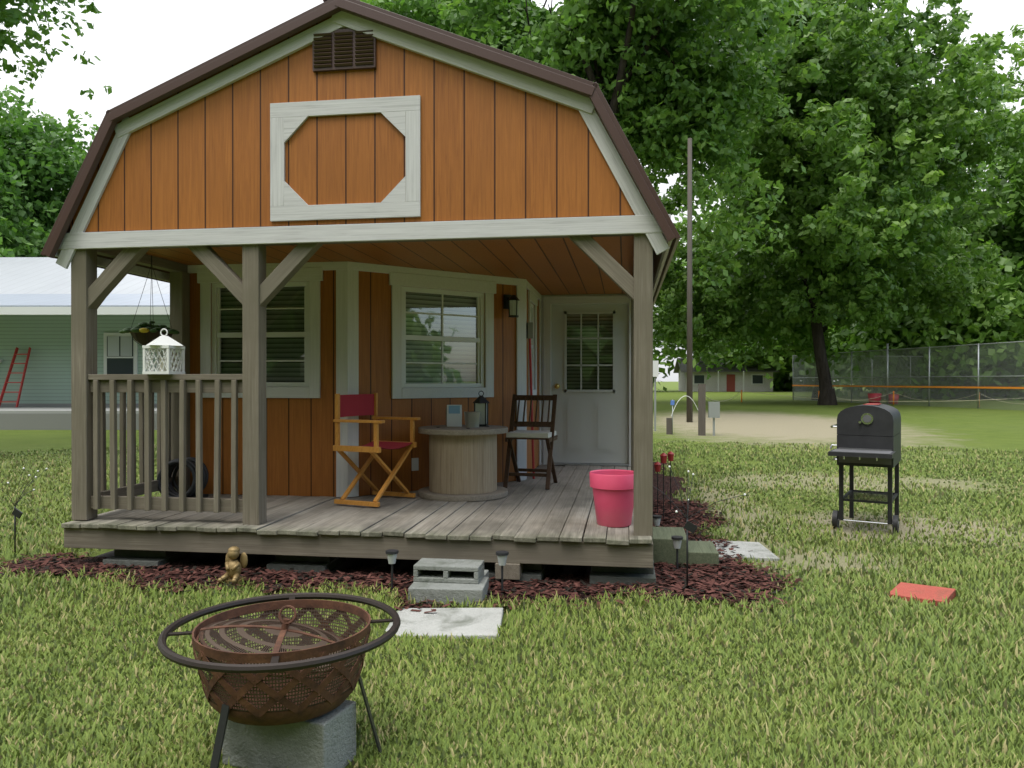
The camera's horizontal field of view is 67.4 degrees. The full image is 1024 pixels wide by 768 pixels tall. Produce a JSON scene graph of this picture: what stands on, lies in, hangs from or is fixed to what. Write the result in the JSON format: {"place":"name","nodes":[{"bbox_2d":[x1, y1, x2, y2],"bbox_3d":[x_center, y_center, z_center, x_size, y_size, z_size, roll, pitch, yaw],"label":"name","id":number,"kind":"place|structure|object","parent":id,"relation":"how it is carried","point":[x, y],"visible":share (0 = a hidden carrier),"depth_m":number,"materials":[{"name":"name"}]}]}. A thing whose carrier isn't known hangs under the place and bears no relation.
{"place":"outdoors","nodes":[
{"label":"outdoors","id":0,"kind":"place"},
{"bbox_2d":[0,84,100,256],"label":"tree","id":1,"kind":"object","parent":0,"point":[35,156],"depth_m":35.89,"materials":[{"name":"green plant"}]},
{"bbox_2d":[0,257,169,429],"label":"neighbour house","id":2,"kind":"structure","parent":0,"point":[35,304],"depth_m":24.17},
{"bbox_2d":[0,347,30,406],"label":"red ladder","id":3,"kind":"object","parent":2,"relation":"on","point":[10,372],"visible":0.98,"depth_m":23.66,"materials":[{"name":"red metal"}]},
{"bbox_2d":[101,215,633,317],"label":"porch ceiling","id":4,"kind":"structure","parent":0,"point":[554,266],"depth_m":6.33,"materials":[{"name":"orange wood"}]},
{"bbox_2d":[0,382,1023,767],"bbox_3d":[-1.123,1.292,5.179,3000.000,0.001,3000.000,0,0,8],"label":"ground","id":5,"kind":"structure","parent":0,"point":[762,418],"depth_m":9.64,"materials":[{"name":"green plant"}]},
{"bbox_2d":[0,468,47,553],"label":"garden stake","id":6,"kind":"object","parent":5,"relation":"on","point":[16,512],"visible":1,"depth_m":5.71,"materials":[{"name":"black metal"}]},
{"bbox_2d":[157,592,400,767],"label":"fire pit","id":7,"kind":"object","parent":5,"relation":"on","point":[276,659],"visible":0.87,"depth_m":2.48,"materials":[{"name":"metal"}]},
{"bbox_2d":[198,618,356,670],"bbox_3d":[-0.793,0.873,2.657,0.544,0.045,0.544,11,-4,8],"label":"grate","id":8,"kind":"object","parent":7,"relation":"in","point":[241,631],"visible":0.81,"depth_m":2.58,"materials":[{"name":"brown metal"}]},
{"bbox_2d":[196,608,366,712],"bbox_3d":[-0.787,0.946,2.652,0.578,0.192,0.578,0,0,8],"label":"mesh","id":9,"kind":"object","parent":7,"relation":"attached to","point":[286,641],"visible":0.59,"depth_m":2.56,"materials":[{"name":"brown metal"}]},
{"bbox_2d":[222,700,355,767],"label":"concrete block","id":10,"kind":"object","parent":5,"relation":"on","point":[327,740],"depth_m":2.56,"materials":[{"name":"grey concrete"}]},
{"bbox_2d":[95,536,606,576],"bbox_3d":[-0.597,1.272,8.766,4.080,0.001,7.350,0,0,8],"label":"porch underside","id":11,"kind":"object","parent":5,"relation":"on","point":[375,562],"depth_m":5.53,"materials":[{"name":"black"}]},
{"bbox_2d":[103,527,655,585],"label":"deck support blocks","id":12,"kind":"structure","parent":11,"relation":"on","point":[511,571],"depth_m":5.21,"materials":[{"name":"grey concrete"}]},
{"bbox_2d":[64,465,652,567],"bbox_3d":[-0.599,1.078,8.753,4.080,0.220,7.375,0,0,8],"label":"deck frame","id":13,"kind":"object","parent":12,"relation":"on","point":[582,553],"visible":0.23,"depth_m":5.08,"materials":[{"name":"grey wood"}]},
{"bbox_2d":[157,457,208,497],"bbox_3d":[-2.772,0.797,6.480,0.352,0.348,0.307,0,0,8],"label":"black hose coil","id":14,"kind":"object","parent":13,"relation":"on","point":[173,466],"visible":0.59,"depth_m":6.45,"materials":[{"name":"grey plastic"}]},
{"bbox_2d":[61,464,651,544],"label":"deck","id":15,"kind":"structure","parent":13,"relation":"on","point":[529,509],"depth_m":5.57,"materials":[{"name":"grey wood"}]},
{"bbox_2d":[71,234,652,536],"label":"porch posts","id":16,"kind":"object","parent":13,"relation":"on","point":[83,322],"visible":0.73,"depth_m":5.29,"materials":[{"name":"grey wood"}]},
{"bbox_2d":[119,255,178,345],"bbox_3d":[-2.905,-0.669,6.230,0.447,0.747,0.476,0,0,8],"label":"hanging basket","id":17,"kind":"object","parent":16,"relation":"hanging from","point":[144,333],"visible":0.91,"depth_m":6.12,"materials":[{"name":"brown"}]},
{"bbox_2d":[88,374,242,512],"bbox_3d":[-2.411,0.409,5.972,1.299,0.960,1.199,0,0,8],"label":"porch railing","id":18,"kind":"object","parent":16,"relation":"attached to","point":[145,387],"visible":0.92,"depth_m":5.41,"materials":[{"name":"grey wood"}]},
{"bbox_2d":[142,328,184,373],"bbox_3d":[-2.460,-0.232,5.430,0.268,0.325,0.268,0,0,-18],"label":"white lantern","id":19,"kind":"object","parent":18,"relation":"on","point":[159,344],"visible":1,"depth_m":5.37,"materials":[{"name":"white metal"}]},
{"bbox_2d":[88,235,633,308],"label":"porch braces","id":20,"kind":"object","parent":16,"relation":"attached to","point":[116,271],"visible":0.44,"depth_m":5.30,"materials":[{"name":"beige wood"}]},
{"bbox_2d":[71,16,651,231],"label":"gable wall","id":21,"kind":"structure","parent":16,"relation":"on","point":[491,149],"depth_m":5.15,"materials":[{"name":"wood"}]},
{"bbox_2d":[312,28,375,71],"bbox_3d":[-1.126,-2.243,5.146,0.440,0.270,0.039,0,0,8],"label":"gable vent","id":22,"kind":"object","parent":21,"relation":"attached to","point":[343,49],"visible":1,"depth_m":5.13,"materials":[{"name":"brown wood"}]},
{"bbox_2d":[270,95,420,221],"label":"decorative gable trim","id":23,"kind":"structure","parent":21,"relation":"attached to","point":[402,114],"depth_m":5.14,"materials":[{"name":"white wood"}]},
{"bbox_2d":[41,0,679,306],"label":"roof","id":24,"kind":"structure","parent":21,"relation":"attached to","point":[671,252],"depth_m":5.06,"materials":[{"name":"metal"}]},
{"bbox_2d":[44,0,674,268],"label":"rake trim","id":25,"kind":"structure","parent":24,"relation":"attached to","point":[584,100],"depth_m":5.09,"materials":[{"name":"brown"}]},
{"bbox_2d":[55,240,672,295],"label":"eave trim","id":26,"kind":"structure","parent":24,"relation":"attached to","point":[137,270],"depth_m":6.39,"materials":[{"name":"brown wood"}]},
{"bbox_2d":[58,214,670,249],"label":"fascia trim","id":27,"kind":"structure","parent":24,"relation":"attached to","point":[573,226],"depth_m":5.12,"materials":[{"name":"white wood"}]},
{"bbox_2d":[92,234,633,275],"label":"porch beams","id":28,"kind":"structure","parent":16,"relation":"on","point":[162,264],"depth_m":5.46,"materials":[{"name":"beige wood"}]},
{"bbox_2d":[190,270,538,496],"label":"cabin walls","id":29,"kind":"structure","parent":13,"relation":"on","point":[300,443],"depth_m":6.73,"materials":[{"name":"orange wood"}]},
{"bbox_2d":[197,267,322,397],"bbox_3d":[-2.189,-0.439,6.658,1.150,1.120,0.027,0,0,8],"label":"window trim","id":30,"kind":"structure","parent":29,"relation":"attached to","point":[313,276],"depth_m":6.60,"materials":[{"name":"beige wood"}]},
{"bbox_2d":[212,281,308,386],"bbox_3d":[-2.182,-0.429,6.704,0.910,0.910,0.056,0,0,8],"label":"window frame","id":31,"kind":"object","parent":29,"relation":"attached to","point":[217,335],"visible":0.66,"depth_m":6.68,"materials":[{"name":"white wood"}]},
{"bbox_2d":[221,287,303,381],"bbox_3d":[-2.174,-0.429,6.757,0.830,0.830,0.001,0,0,8],"label":"window glass","id":32,"kind":"structure","parent":31,"relation":"in","point":[284,320],"depth_m":6.74,"materials":[{"name":"glass"}]},
{"bbox_2d":[188,261,540,496],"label":"wall trims","id":33,"kind":"structure","parent":29,"relation":"attached to","point":[347,327],"depth_m":6.58,"materials":[{"name":"paint"}]},
{"bbox_2d":[412,458,418,470],"bbox_3d":[-0.877,0.727,6.950,0.070,0.115,0.007,0,0,-37],"label":"electrical outlet","id":34,"kind":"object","parent":29,"relation":"attached to","point":[415,464],"depth_m":6.95,"materials":[{"name":"white plastic"}]},
{"bbox_2d":[389,272,495,398],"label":"window trim","id":35,"kind":"structure","parent":29,"relation":"attached to","point":[397,281],"depth_m":7.05,"materials":[{"name":"beige wood"}]},
{"bbox_2d":[402,286,483,387],"bbox_3d":[-0.648,-0.421,7.161,0.681,0.910,0.681,0,0,8],"label":"window frame","id":36,"kind":"object","parent":29,"relation":"attached to","point":[479,340],"visible":0.85,"depth_m":7.16,"materials":[{"name":"white wood"}]},
{"bbox_2d":[406,292,475,382],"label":"window glass","id":37,"kind":"structure","parent":36,"relation":"in","point":[431,325],"depth_m":7.21,"materials":[{"name":"clear glass"}]},
{"bbox_2d":[503,294,519,317],"bbox_3d":[0.004,-0.765,7.503,0.124,0.225,0.160,0,0,-37],"label":"wall light","id":38,"kind":"object","parent":29,"relation":"attached to","point":[511,303],"visible":1,"depth_m":7.45,"materials":[{"name":"black metal"}]},
{"bbox_2d":[531,303,533,388],"bbox_3d":[0.181,-0.411,8.357,0.056,0.940,0.500,0,0,8],"label":"window side frame","id":39,"kind":"object","parent":29,"relation":"attached to","point":[532,320],"visible":0.2,"depth_m":8.56,"materials":[{"name":"wood"}]},
{"bbox_2d":[528,291,537,394],"bbox_3d":[0.227,-0.421,8.350,0.027,1.100,0.690,0,0,8],"label":"window trim","id":40,"kind":"structure","parent":29,"relation":"attached to","point":[532,298],"depth_m":8.60,"materials":[{"name":"white wood"}]},
{"bbox_2d":[541,294,630,465],"bbox_3d":[0.912,-0.049,9.054,1.180,2.010,0.130,0,0,8],"label":"door frame","id":41,"kind":"structure","parent":29,"relation":"attached to","point":[547,301],"depth_m":9.06,"materials":[{"name":"white wood"}]},
{"bbox_2d":[551,303,628,463],"bbox_3d":[0.912,-0.006,9.021,0.910,1.875,0.116,0,0,8],"label":"door","id":42,"kind":"structure","parent":41,"relation":"in","point":[591,426],"depth_m":9.04,"materials":[{"name":"paint"}]},
{"bbox_2d":[567,314,612,389],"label":"door blinds","id":43,"kind":"object","parent":42,"relation":"attached to","point":[589,346],"depth_m":9.08,"materials":[{"name":"white plastic"}]},
{"bbox_2d":[333,393,419,506],"bbox_3d":[-1.104,0.517,6.306,0.470,0.880,0.580,0,0,24],"label":"director chair","id":44,"kind":"object","parent":13,"relation":"on","point":[355,405],"visible":1,"depth_m":6.31,"materials":[{"name":"orange wood"}]},
{"bbox_2d":[418,425,507,501],"bbox_3d":[-0.426,0.668,6.692,0.780,0.596,0.780,0,0,8],"label":"cable spool table","id":45,"kind":"object","parent":13,"relation":"on","point":[463,463],"visible":0.95,"depth_m":6.43,"materials":[{"name":"brown wood"}]},
{"bbox_2d":[446,405,461,426],"bbox_3d":[-0.518,0.280,6.820,0.144,0.190,0.098,0,0,-2],"label":"picture frame","id":46,"kind":"object","parent":45,"relation":"on","point":[453,415],"visible":1,"depth_m":6.77,"materials":[{"name":"white"}]},
{"bbox_2d":[464,412,479,427],"bbox_3d":[-0.343,0.308,6.638,0.146,0.133,0.146,0,0,8],"label":"pot","id":47,"kind":"object","parent":45,"relation":"on","point":[472,419],"visible":1,"depth_m":6.58,"materials":[{"name":"grey ceramic"}]},
{"bbox_2d":[473,391,488,426],"bbox_3d":[-0.274,0.217,6.829,0.146,0.316,0.146,0,0,-16],"label":"table lantern","id":48,"kind":"object","parent":45,"relation":"on","point":[480,402],"visible":0.91,"depth_m":6.78,"materials":[{"name":"black metal"}]},
{"bbox_2d":[503,394,557,489],"bbox_3d":[0.190,0.535,7.307,0.440,0.869,0.495,0,0,14],"label":"folding chair","id":49,"kind":"object","parent":13,"relation":"on","point":[550,437],"visible":0.98,"depth_m":7.29,"materials":[{"name":"brown wood"}]},
{"bbox_2d":[526,322,534,478],"bbox_3d":[0.195,0.172,7.753,0.091,1.580,0.100,0,0,-12],"label":"red broom","id":50,"kind":"object","parent":13,"relation":"on","point":[529,330],"visible":0.89,"depth_m":7.75,"materials":[{"name":"red"}]},
{"bbox_2d":[589,469,633,526],"bbox_3d":[0.706,0.790,5.313,0.340,0.362,0.340,0,0,8],"label":"pink planter","id":51,"kind":"object","parent":13,"relation":"on","point":[613,492],"visible":0.84,"depth_m":5.19,"materials":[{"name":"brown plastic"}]},
{"bbox_2d":[0,462,815,612],"bbox_3d":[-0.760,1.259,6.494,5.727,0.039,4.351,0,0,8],"label":"mulch chips","id":52,"kind":"object","parent":5,"relation":"on","point":[575,585],"visible":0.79,"depth_m":4.99,"materials":[{"name":"brown wood"}]},
{"bbox_2d":[218,546,247,584],"bbox_3d":[-1.790,1.158,4.907,0.153,0.231,0.151,0,0,8],"label":"cherub statue","id":53,"kind":"object","parent":52,"relation":"on","point":[233,569],"visible":1,"depth_m":4.90,"materials":[{"name":"brown metal"}]},
{"bbox_2d":[386,549,398,590],"bbox_3d":[-0.742,1.162,4.749,0.078,0.264,0.080,0,0,8],"label":"solar light","id":54,"kind":"object","parent":52,"relation":"on","point":[391,555],"visible":0.88,"depth_m":4.73,"materials":[{"name":"grey plastic"}]},
{"bbox_2d":[408,558,488,606],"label":"concrete block steps","id":55,"kind":"structure","parent":52,"relation":"on","point":[437,579],"depth_m":4.60,"materials":[{"name":"grey concrete"}]},
{"bbox_2d":[496,551,508,592],"bbox_3d":[-0.060,1.162,4.709,0.078,0.264,0.080,0,0,8],"label":"solar light","id":56,"kind":"object","parent":52,"relation":"on","point":[502,557],"visible":0.94,"depth_m":4.69,"materials":[{"name":"grey plastic"}]},
{"bbox_2d":[653,515,661,526],"bbox_3d":[1.170,1.176,6.207,0.078,0.224,0.080,0,0,8],"label":"solar light","id":57,"kind":"object","parent":52,"relation":"on","point":[656,519],"visible":0.76,"depth_m":6.18,"materials":[{"name":"grey plastic"}]},
{"bbox_2d":[654,451,673,518],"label":"red garden lanterns","id":58,"kind":"object","parent":52,"relation":"on","point":[663,459],"visible":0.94,"depth_m":7.46,"materials":[{"name":"black metal"}]},
{"bbox_2d":[671,535,682,569],"bbox_3d":[1.134,1.170,5.272,0.078,0.244,0.080,0,0,8],"label":"solar light","id":59,"kind":"object","parent":52,"relation":"on","point":[677,540],"visible":0.88,"depth_m":5.25,"materials":[{"name":"grey plastic"}]},
{"bbox_2d":[652,527,718,566],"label":"concrete blocks","id":60,"kind":"structure","parent":52,"relation":"on","point":[699,552],"depth_m":5.41,"materials":[{"name":"grey concrete"}]},
{"bbox_2d":[653,466,745,588],"bbox_3d":[1.109,0.906,4.834,0.538,0.774,0.453,0,0,-26],"label":"garden stake","id":61,"kind":"object","parent":52,"relation":"on","point":[690,527],"visible":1,"depth_m":4.80,"materials":[{"name":"black metal"}]},
{"bbox_2d":[385,608,503,638],"bbox_3d":[-0.357,1.292,4.137,0.600,0.056,0.440,0,0,2],"label":"paver","id":62,"kind":"object","parent":5,"relation":"on","point":[469,622],"visible":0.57,"depth_m":4.11,"materials":[{"name":"white concrete"}]},
{"bbox_2d":[360,0,623,58],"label":"tree","id":63,"kind":"object","parent":5,"relation":"on","point":[494,18],"depth_m":33.12,"materials":[{"name":"green plant"}]},
{"bbox_2d":[0,440,1023,767],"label":"grass","id":64,"kind":"structure","parent":5,"relation":"on","point":[996,736],"depth_m":3.60,"materials":[{"name":"green plant"}]},
{"bbox_2d":[464,0,831,290],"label":"tree","id":65,"kind":"object","parent":5,"relation":"on","point":[665,112],"depth_m":28.28,"materials":[{"name":"green plant"}]},
{"bbox_2d":[653,361,657,430],"bbox_3d":[3.738,0.312,20.040,0.160,1.840,0.125,0,0,8],"label":"white utility box","id":66,"kind":"object","parent":5,"relation":"on","point":[655,369],"visible":0.82,"depth_m":20.05,"materials":[{"name":"white plastic"}]},
{"bbox_2d":[653,304,671,391],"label":"tree","id":67,"kind":"object","parent":5,"relation":"on","point":[659,360],"depth_m":94.42,"materials":[{"name":"green plant"}]},
{"bbox_2d":[686,138,692,421],"bbox_3d":[5.641,-3.286,24.382,0.190,9.000,0.200,0,0,8],"label":"utility pole","id":68,"kind":"object","parent":5,"relation":"on","point":[689,409],"visible":0.94,"depth_m":24.31,"materials":[{"name":"brown wood"}]},
{"bbox_2d":[666,384,719,435],"bbox_3d":[4.370,0.618,18.615,1.312,1.240,0.278,0,0,24],"label":"utility hookup","id":69,"kind":"object","parent":5,"relation":"on","point":[713,410],"visible":1,"depth_m":18.41,"materials":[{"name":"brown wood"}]},
{"bbox_2d":[673,358,779,391],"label":"ranch house","id":70,"kind":"structure","parent":5,"relation":"on","point":[736,379],"depth_m":94.05,"materials":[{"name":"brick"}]},
{"bbox_2d":[653,200,804,388],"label":"tree","id":71,"kind":"object","parent":5,"relation":"on","point":[766,360],"depth_m":91.88,"materials":[{"name":"green plant"}]},
{"bbox_2d":[699,540,779,560],"bbox_3d":[1.735,1.285,5.922,0.480,0.058,0.620,0,0,4],"label":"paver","id":72,"kind":"object","parent":5,"relation":"on","point":[760,552],"visible":0.58,"depth_m":5.83,"materials":[{"name":"grey concrete"}]},
{"bbox_2d":[695,209,836,390],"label":"tree","id":73,"kind":"object","parent":5,"relation":"on","point":[783,382],"depth_m":100.00,"materials":[{"name":"green plant"}]},
{"bbox_2d":[667,8,991,399],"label":"tree","id":74,"kind":"object","parent":5,"relation":"on","point":[802,330],"depth_m":47.33,"materials":[{"name":"green plant"}]},
{"bbox_2d":[653,0,1023,404],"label":"tree","id":75,"kind":"object","parent":5,"relation":"on","point":[876,148],"depth_m":37.32,"materials":[{"name":"green plant"}]},
{"bbox_2d":[707,390,1019,405],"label":"orange marker rope","id":76,"kind":"object","parent":5,"relation":"on","point":[874,397],"visible":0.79,"depth_m":43.27,"materials":[{"name":"orange"}]},
{"bbox_2d":[828,403,900,532],"bbox_3d":[3.152,0.734,6.854,0.568,1.103,1.081,0,0,31],"label":"charcoal grill","id":77,"kind":"object","parent":5,"relation":"on","point":[868,434],"visible":1,"depth_m":6.70,"materials":[{"name":"black paint"}]},
{"bbox_2d":[793,341,1023,408],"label":"chain link fence posts","id":78,"kind":"object","parent":5,"relation":"on","point":[887,378],"visible":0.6,"depth_m":40.70,"materials":[{"name":"grey metal"}]},
{"bbox_2d":[792,385,1023,388],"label":"orange fence tape","id":79,"kind":"object","parent":78,"relation":"attached to","point":[921,386],"visible":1,"depth_m":39.74,"materials":[{"name":"orange plastic"}]},
{"bbox_2d":[793,342,1023,410],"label":"chain link fence","id":80,"kind":"object","parent":78,"relation":"attached to","point":[808,390],"visible":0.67,"depth_m":41.68,"materials":[{"name":"grey metal"}]},
{"bbox_2d":[804,228,1023,399],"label":"tree","id":81,"kind":"object","parent":5,"relation":"on","point":[867,340],"visible":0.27,"depth_m":55.42,"materials":[{"name":"green plant"}]},
{"bbox_2d":[889,582,955,605],"bbox_3d":[2.491,1.282,4.669,0.311,0.066,0.311,0,0,40],"label":"red paver","id":82,"kind":"object","parent":5,"relation":"on","point":[922,592],"visible":0.67,"depth_m":4.64,"materials":[{"name":"red brick"}]},
{"bbox_2d":[862,85,1023,400],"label":"tree","id":83,"kind":"object","parent":5,"relation":"on","point":[1002,194],"depth_m":53.76,"materials":[{"name":"green plant"}]},
{"bbox_3d":[-11.932,-4.892,12.597,6.355,12.318,4.247,0,0,8],"label":"tree wood","id":84,"kind":"object","parent":5,"relation":"on","visible":0},
{"bbox_2d":[0,0,112,126],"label":"tree","id":85,"kind":"object","parent":84,"relation":"attached to","point":[11,17],"visible":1,"depth_m":13.14,"materials":[{"name":"green plant"}]},
{"bbox_2d":[0,0,1023,381],"label":"sky","id":86,"kind":"structure","parent":0,"point":[140,45],"materials":[{"name":"white"}]}
]}

